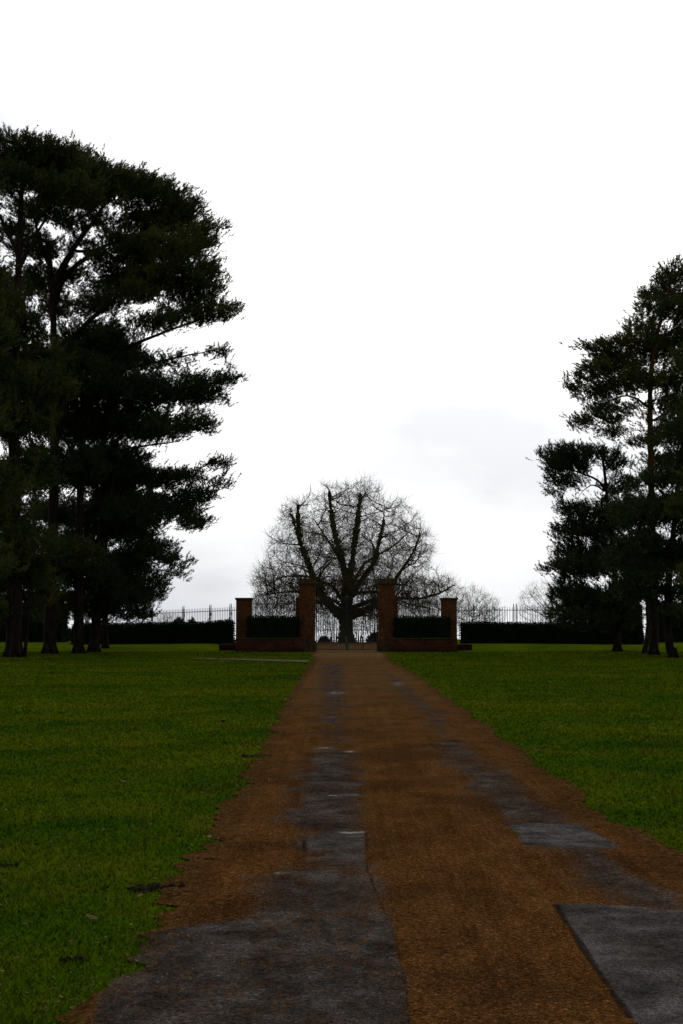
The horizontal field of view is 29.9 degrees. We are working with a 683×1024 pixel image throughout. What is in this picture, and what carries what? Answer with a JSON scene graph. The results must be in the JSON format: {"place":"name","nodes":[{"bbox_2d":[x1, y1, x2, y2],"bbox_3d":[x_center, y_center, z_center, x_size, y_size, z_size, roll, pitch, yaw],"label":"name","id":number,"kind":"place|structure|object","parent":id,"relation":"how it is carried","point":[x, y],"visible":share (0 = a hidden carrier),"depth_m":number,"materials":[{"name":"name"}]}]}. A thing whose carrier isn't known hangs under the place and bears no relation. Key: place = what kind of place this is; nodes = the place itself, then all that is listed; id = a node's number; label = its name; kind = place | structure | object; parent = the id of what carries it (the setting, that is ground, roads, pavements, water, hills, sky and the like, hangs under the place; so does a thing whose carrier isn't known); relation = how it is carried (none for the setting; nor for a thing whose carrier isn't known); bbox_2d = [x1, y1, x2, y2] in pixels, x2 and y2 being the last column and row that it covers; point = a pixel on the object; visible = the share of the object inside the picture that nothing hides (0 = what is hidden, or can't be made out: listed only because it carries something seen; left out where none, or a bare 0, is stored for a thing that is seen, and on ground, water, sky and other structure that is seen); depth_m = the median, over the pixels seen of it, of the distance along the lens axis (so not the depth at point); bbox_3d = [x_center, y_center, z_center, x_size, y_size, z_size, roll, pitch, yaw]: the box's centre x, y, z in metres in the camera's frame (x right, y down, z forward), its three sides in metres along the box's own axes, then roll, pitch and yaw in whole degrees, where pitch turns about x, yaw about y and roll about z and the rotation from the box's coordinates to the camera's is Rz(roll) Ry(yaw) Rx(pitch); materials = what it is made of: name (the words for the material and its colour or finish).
{"place":"outdoors","nodes":[
{"label":"outdoors","id":0,"kind":"place"},
{"bbox_2d":[194,658,308,661],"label":"side path","id":1,"kind":"structure","parent":0,"point":[257,659],"depth_m":56.82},
{"bbox_2d":[0,639,682,1023],"bbox_3d":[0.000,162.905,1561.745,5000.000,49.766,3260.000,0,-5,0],"label":"lawn","id":2,"kind":"structure","parent":0,"point":[176,649],"depth_m":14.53,"materials":[{"name":"green plant"}]},
{"bbox_2d":[0,862,19,865],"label":"soil clump","id":3,"kind":"object","parent":2,"relation":"on","point":[15,863],"visible":1,"depth_m":8.46,"materials":[{"name":"brown soil"}]},
{"bbox_2d":[0,168,42,580],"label":"pine tree","id":4,"kind":"object","parent":2,"relation":"on","point":[7,488],"visible":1,"depth_m":53.99,"materials":[{"name":"green plant"}]},
{"bbox_2d":[4,520,70,656],"bbox_3d":[-14.971,3.632,61.505,3.411,6.968,4.294,3,-6,-28],"label":"pine tree","id":5,"kind":"object","parent":2,"relation":"on","point":[42,565],"visible":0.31,"depth_m":60.95,"materials":[{"name":"green plant"}]},
{"bbox_2d":[0,122,111,657],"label":"pine tree","id":6,"kind":"object","parent":2,"relation":"on","point":[30,375],"visible":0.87,"depth_m":60.77,"materials":[{"name":"green plant"}]},
{"bbox_2d":[59,955,87,961],"bbox_3d":[-1.270,2.118,6.078,0.122,0.023,0.091,4,-6,-39],"label":"soil clump","id":7,"kind":"object","parent":2,"relation":"on","point":[74,958],"visible":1,"depth_m":6.08,"materials":[{"name":"brown soil"}]},
{"bbox_2d":[65,488,168,647],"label":"pine tree","id":8,"kind":"object","parent":2,"relation":"on","point":[158,595],"visible":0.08,"depth_m":78.29,"materials":[{"name":"green plant"}]},
{"bbox_2d":[0,136,245,653],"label":"pine tree","id":9,"kind":"object","parent":2,"relation":"on","point":[164,240],"visible":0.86,"depth_m":69.07,"materials":[{"name":"green plant"}]},
{"bbox_2d":[7,311,250,653],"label":"pine tree","id":10,"kind":"object","parent":2,"relation":"on","point":[115,390],"visible":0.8,"depth_m":69.08,"materials":[{"name":"green plant"}]},
{"bbox_2d":[21,443,241,652],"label":"pine tree","id":11,"kind":"object","parent":2,"relation":"on","point":[145,510],"visible":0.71,"depth_m":72.15,"materials":[{"name":"green plant"}]},
{"bbox_2d":[69,619,235,643],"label":"long hedge","id":12,"kind":"object","parent":2,"relation":"on","point":[220,631],"visible":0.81,"depth_m":83.62,"materials":[{"name":"green plant"}]},
{"bbox_2d":[127,882,184,890],"bbox_3d":[-1.125,2.257,7.744,0.351,0.037,0.140,2,-5,-20],"label":"soil clump","id":13,"kind":"object","parent":2,"relation":"on","point":[150,886],"visible":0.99,"depth_m":7.70,"materials":[{"name":"brown soil"}]},
{"bbox_2d":[155,612,180,621],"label":"bare tree","id":14,"kind":"object","parent":2,"relation":"on","point":[167,617],"visible":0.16,"depth_m":149.25,"materials":[{"name":"grey plant"}]},
{"bbox_2d":[150,603,235,636],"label":"iron railing","id":15,"kind":"object","parent":2,"relation":"on","point":[202,611],"visible":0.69,"depth_m":89.13,"materials":[{"name":"black metal"}]},
{"bbox_2d":[219,644,234,650],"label":"retaining wall","id":16,"kind":"structure","parent":2,"relation":"on","point":[226,647],"depth_m":76.58,"materials":[{"name":"red brick"}]},
{"bbox_2d":[235,598,253,650],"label":"end pier","id":17,"kind":"structure","parent":2,"relation":"on","point":[243,608],"depth_m":74.76,"materials":[{"name":"brick"}]},
{"bbox_2d":[242,754,272,756],"bbox_3d":[-1.017,2.934,15.441,0.399,0.030,0.209,0,-5,0],"label":"soil clump","id":18,"kind":"object","parent":2,"relation":"on","point":[256,755],"visible":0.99,"depth_m":15.41,"materials":[{"name":"brown soil"}]},
{"bbox_2d":[252,596,268,615],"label":"thicket bush","id":19,"kind":"object","parent":2,"relation":"on","point":[258,606],"visible":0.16,"depth_m":121.42,"materials":[{"name":"grey plant"}]},
{"bbox_2d":[237,638,304,651],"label":"brick wall","id":20,"kind":"structure","parent":2,"relation":"on","point":[270,644],"depth_m":72.91,"materials":[{"name":"brick"}]},
{"bbox_2d":[252,582,291,615],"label":"thicket bush","id":21,"kind":"object","parent":2,"relation":"on","point":[272,612],"visible":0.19,"depth_m":117.47,"materials":[{"name":"grey plant"}]},
{"bbox_2d":[245,614,301,637],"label":"box hedge","id":22,"kind":"object","parent":2,"relation":"on","point":[271,626],"visible":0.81,"depth_m":73.45,"materials":[{"name":"green plant"}]},
{"bbox_2d":[264,591,295,616],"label":"thicket bush","id":23,"kind":"object","parent":2,"relation":"on","point":[280,608],"visible":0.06,"depth_m":123.18,"materials":[{"name":"grey plant"}]},
{"bbox_2d":[296,578,316,651],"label":"gate pier","id":24,"kind":"structure","parent":2,"relation":"on","point":[305,606],"depth_m":74.78,"materials":[{"name":"brick"}]},
{"bbox_2d":[255,600,293,616],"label":"iron railing","id":25,"kind":"object","parent":24,"relation":"attached to","point":[274,608],"visible":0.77,"depth_m":75.39,"materials":[{"name":"black metal"}]},
{"bbox_2d":[316,596,346,649],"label":"gate leaf","id":26,"kind":"object","parent":24,"relation":"attached to","point":[326,640],"visible":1,"depth_m":75.21,"materials":[{"name":"black metal"}]},
{"bbox_2d":[315,611,331,636],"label":"thicket bush","id":27,"kind":"object","parent":2,"relation":"on","point":[322,626],"visible":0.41,"depth_m":131.30,"materials":[{"name":"grey plant"}]},
{"bbox_2d":[317,598,339,641],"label":"thicket bush","id":28,"kind":"object","parent":2,"relation":"on","point":[330,624],"visible":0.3,"depth_m":125.18,"materials":[{"name":"grey plant"}]},
{"bbox_2d":[0,659,682,1023],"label":"fallen leaves","id":29,"kind":"object","parent":2,"relation":"on","point":[94,917],"visible":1,"depth_m":7.40,"materials":[{"name":"brown plant"}]},
{"bbox_2d":[245,472,460,642],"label":"bare tree","id":30,"kind":"object","parent":2,"relation":"on","point":[350,582],"visible":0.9,"depth_m":108.06,"materials":[{"name":"grey plant"}]},
{"bbox_2d":[353,598,373,641],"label":"thicket bush","id":31,"kind":"object","parent":2,"relation":"on","point":[360,625],"visible":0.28,"depth_m":123.46,"materials":[{"name":"grey plant"}]},
{"bbox_2d":[357,589,376,635],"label":"thicket bush","id":32,"kind":"object","parent":2,"relation":"on","point":[374,628],"visible":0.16,"depth_m":127.53,"materials":[{"name":"plant"}]},
{"bbox_2d":[365,631,376,641],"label":"evergreen bush","id":33,"kind":"object","parent":2,"relation":"on","point":[374,635],"visible":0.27,"depth_m":115.05,"materials":[{"name":"green plant"}]},
{"bbox_2d":[367,610,405,632],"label":"thicket bush","id":34,"kind":"object","parent":2,"relation":"on","point":[375,620],"visible":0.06,"depth_m":119.17,"materials":[{"name":"plant"}]},
{"bbox_2d":[376,578,397,651],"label":"gate pier","id":35,"kind":"structure","parent":2,"relation":"on","point":[387,605],"depth_m":74.78,"materials":[{"name":"brick"}]},
{"bbox_2d":[347,595,377,649],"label":"gate leaf","id":36,"kind":"object","parent":35,"relation":"attached to","point":[363,640],"visible":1,"depth_m":75.22,"materials":[{"name":"black metal"}]},
{"bbox_2d":[401,600,439,615],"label":"iron railing","id":37,"kind":"object","parent":35,"relation":"attached to","point":[420,607],"visible":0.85,"depth_m":75.39,"materials":[{"name":"black metal"}]},
{"bbox_2d":[398,600,422,615],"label":"thicket bush","id":38,"kind":"object","parent":2,"relation":"on","point":[407,610],"visible":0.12,"depth_m":121.44,"materials":[{"name":"plant"}]},
{"bbox_2d":[392,615,452,637],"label":"box hedge","id":39,"kind":"object","parent":2,"relation":"on","point":[416,626],"visible":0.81,"depth_m":73.45,"materials":[{"name":"green plant"}]},
{"bbox_2d":[388,638,457,651],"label":"brick wall","id":40,"kind":"structure","parent":2,"relation":"on","point":[423,644],"depth_m":72.91,"materials":[{"name":"brick"}]},
{"bbox_2d":[417,591,446,616],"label":"thicket bush","id":41,"kind":"object","parent":2,"relation":"on","point":[436,607],"visible":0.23,"depth_m":120.30,"materials":[{"name":"plant"}]},
{"bbox_2d":[439,598,457,651],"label":"end pier","id":42,"kind":"structure","parent":2,"relation":"on","point":[449,606],"depth_m":74.78,"materials":[{"name":"brick"}]},
{"bbox_2d":[422,579,478,631],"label":"bare tree","id":43,"kind":"object","parent":2,"relation":"on","point":[461,601],"visible":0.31,"depth_m":127.51,"materials":[{"name":"grey plant"}]},
{"bbox_2d":[458,644,472,650],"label":"retaining wall","id":44,"kind":"structure","parent":2,"relation":"on","point":[462,647],"depth_m":76.58,"materials":[{"name":"red brick"}]},
{"bbox_2d":[449,582,502,626],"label":"bare tree","id":45,"kind":"object","parent":2,"relation":"on","point":[474,605],"visible":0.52,"depth_m":134.21,"materials":[{"name":"grey plant"}]},
{"bbox_2d":[470,596,506,621],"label":"bare tree","id":46,"kind":"object","parent":2,"relation":"on","point":[486,614],"visible":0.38,"depth_m":149.21,"materials":[{"name":"grey plant"}]},
{"bbox_2d":[457,603,555,637],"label":"iron railing","id":47,"kind":"object","parent":2,"relation":"on","point":[502,615],"visible":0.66,"depth_m":85.72,"materials":[{"name":"black metal"}]},
{"bbox_2d":[516,578,561,623],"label":"bare tree","id":48,"kind":"object","parent":2,"relation":"on","point":[537,601],"visible":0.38,"depth_m":139.69,"materials":[{"name":"grey plant"}]},
{"bbox_2d":[458,621,644,643],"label":"long hedge","id":49,"kind":"object","parent":2,"relation":"on","point":[490,632],"visible":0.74,"depth_m":83.61,"materials":[{"name":"green plant"}]},
{"bbox_2d":[526,438,645,651],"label":"pine tree","id":50,"kind":"object","parent":2,"relation":"on","point":[582,600],"visible":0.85,"depth_m":75.03,"materials":[{"name":"green plant"}]},
{"bbox_2d":[558,253,682,654],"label":"pine tree","id":51,"kind":"object","parent":2,"relation":"on","point":[608,362],"visible":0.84,"depth_m":66.68,"materials":[{"name":"green plant"}]},
{"bbox_2d":[595,605,645,641],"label":"tall hedge","id":52,"kind":"object","parent":2,"relation":"on","point":[640,611],"visible":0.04,"depth_m":91.71,"materials":[{"name":"green plant"}]},
{"bbox_2d":[598,515,667,652],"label":"pine tree","id":53,"kind":"object","parent":2,"relation":"on","point":[645,646],"visible":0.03,"depth_m":69.60,"materials":[{"name":"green plant"}]},
{"bbox_2d":[595,406,682,657],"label":"pine tree","id":54,"kind":"object","parent":2,"relation":"on","point":[643,571],"visible":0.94,"depth_m":60.23,"materials":[{"name":"green plant"}]},
{"bbox_2d":[660,344,682,618],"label":"pine tree","id":55,"kind":"object","parent":2,"relation":"on","point":[674,505],"visible":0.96,"depth_m":58.26,"materials":[{"name":"green plant"}]},
{"bbox_2d":[0,0,682,641],"label":"sky","id":56,"kind":"structure","parent":0,"point":[423,200],"materials":[{"name":"white"}]},
{"bbox_2d":[54,642,682,1023],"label":"gravel drive","id":57,"kind":"structure","parent":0,"point":[423,866],"depth_m":7.54,"materials":[{"name":"brown gravel"}]},
{"bbox_2d":[196,857,214,859],"bbox_3d":[-0.914,2.344,8.654,0.156,0.023,0.062,-1,-5,7],"label":"soil clump","id":58,"kind":"object","parent":57,"relation":"on","point":[206,858],"visible":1,"depth_m":8.64,"materials":[{"name":"brown soil"}]}
]}

